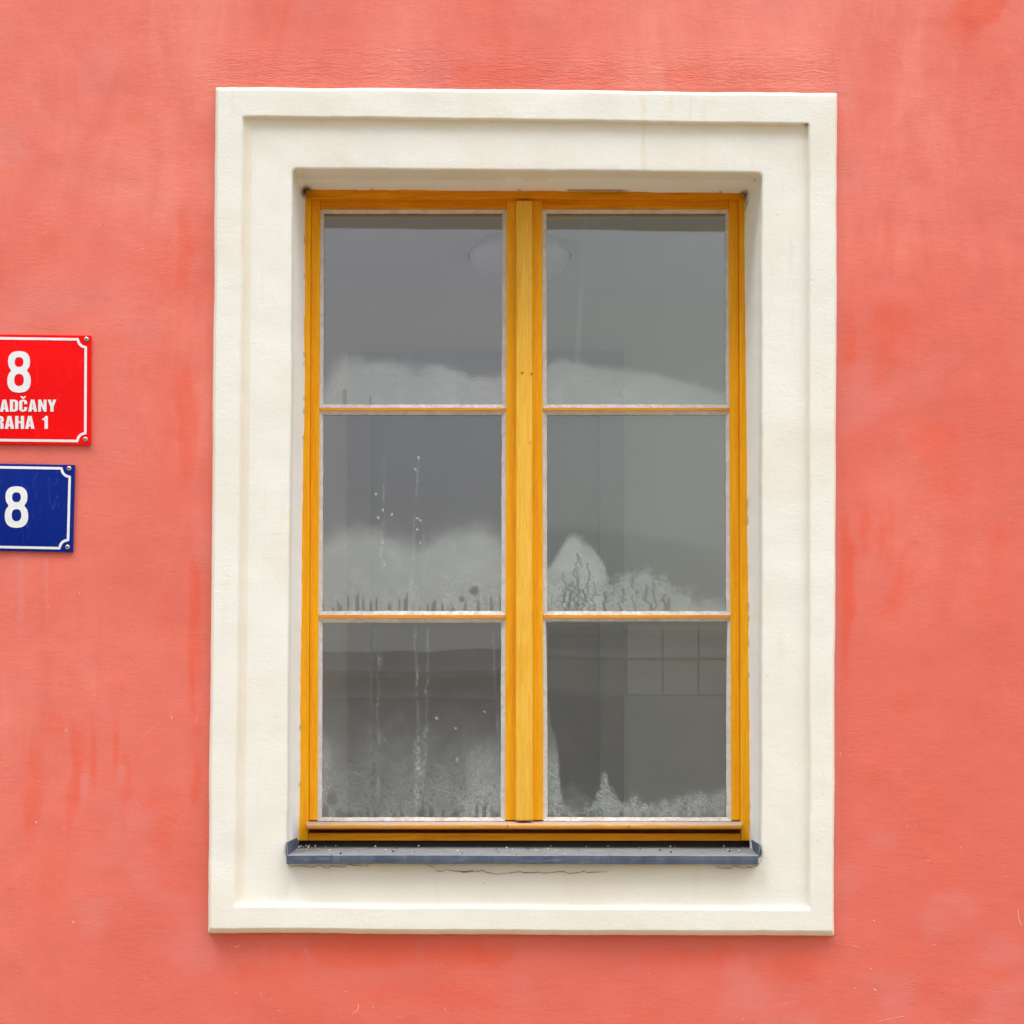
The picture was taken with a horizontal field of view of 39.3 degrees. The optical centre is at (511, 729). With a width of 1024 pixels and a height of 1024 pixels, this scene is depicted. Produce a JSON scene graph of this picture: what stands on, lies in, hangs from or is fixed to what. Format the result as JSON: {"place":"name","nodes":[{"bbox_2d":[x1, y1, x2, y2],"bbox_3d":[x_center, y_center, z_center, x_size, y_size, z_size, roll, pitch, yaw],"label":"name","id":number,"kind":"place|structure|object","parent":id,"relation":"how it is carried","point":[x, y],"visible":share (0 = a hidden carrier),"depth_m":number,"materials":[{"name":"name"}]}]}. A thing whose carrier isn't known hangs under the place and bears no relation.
{"place":"outdoors","nodes":[
{"label":"outdoors","id":0,"kind":"place"},
{"bbox_2d":[313,289,735,820],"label":"back wall","id":1,"kind":"structure","parent":0,"point":[670,343],"depth_m":4.80,"materials":[{"name":"paint"}]},
{"bbox_2d":[348,352,623,820],"bbox_3d":[-0.086,-0.040,4.769,0.914,2.420,0.059,0,0,0],"label":"room door","id":2,"kind":"structure","parent":1,"relation":"attached to","point":[425,698],"depth_m":4.75,"materials":[{"name":"grey paint"}]},
{"bbox_2d":[372,376,598,820],"bbox_3d":[-0.087,-0.006,4.776,0.754,2.332,0.042,0,0,0],"label":"door leaf","id":3,"kind":"structure","parent":2,"relation":"in","point":[436,687],"depth_m":4.76,"materials":[{"name":"grey paint"}]},
{"bbox_2d":[324,217,724,288],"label":"ceiling","id":4,"kind":"structure","parent":0,"point":[609,252],"depth_m":4.43,"materials":[{"name":"paint"}]},
{"bbox_2d":[466,232,573,284],"bbox_3d":[0.024,-1.423,4.400,0.332,0.102,0.332,0,0,0],"label":"ceiling lamp","id":5,"kind":"object","parent":4,"relation":"attached to","point":[484,256],"visible":0.46,"depth_m":4.32,"materials":[{"name":"glass"}]},
{"label":"ground","id":6,"kind":"structure","parent":0,"visible":0},
{"bbox_2d":[0,0,1023,1023],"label":"house wall","id":7,"kind":"structure","parent":6,"relation":"on","point":[108,246],"depth_m":2.80,"materials":[{"name":"paint"}]},
{"bbox_2d":[0,464,74,551],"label":"house number plate","id":8,"kind":"object","parent":7,"relation":"attached to","point":[37,501],"visible":1,"depth_m":2.79,"materials":[{"name":"blue metal"}]},
{"bbox_2d":[0,334,91,444],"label":"house number plate","id":9,"kind":"object","parent":7,"relation":"attached to","point":[45,389],"visible":1,"depth_m":2.79,"materials":[{"name":"red metal"}]},
{"bbox_2d":[208,87,836,935],"bbox_3d":[0.021,-0.427,2.886,1.231,1.661,0.247,0,0,0],"label":"window","id":10,"kind":"structure","parent":7,"relation":"attached to","point":[294,167],"depth_m":2.79,"materials":[{"name":"beige paint"}]},
{"bbox_2d":[298,845,742,853],"bbox_3d":[0.018,0.239,2.861,0.908,0.007,0.160,0,0,0],"label":"grit","id":11,"kind":"object","parent":10,"relation":"on","point":[301,846],"visible":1,"depth_m":2.91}
]}

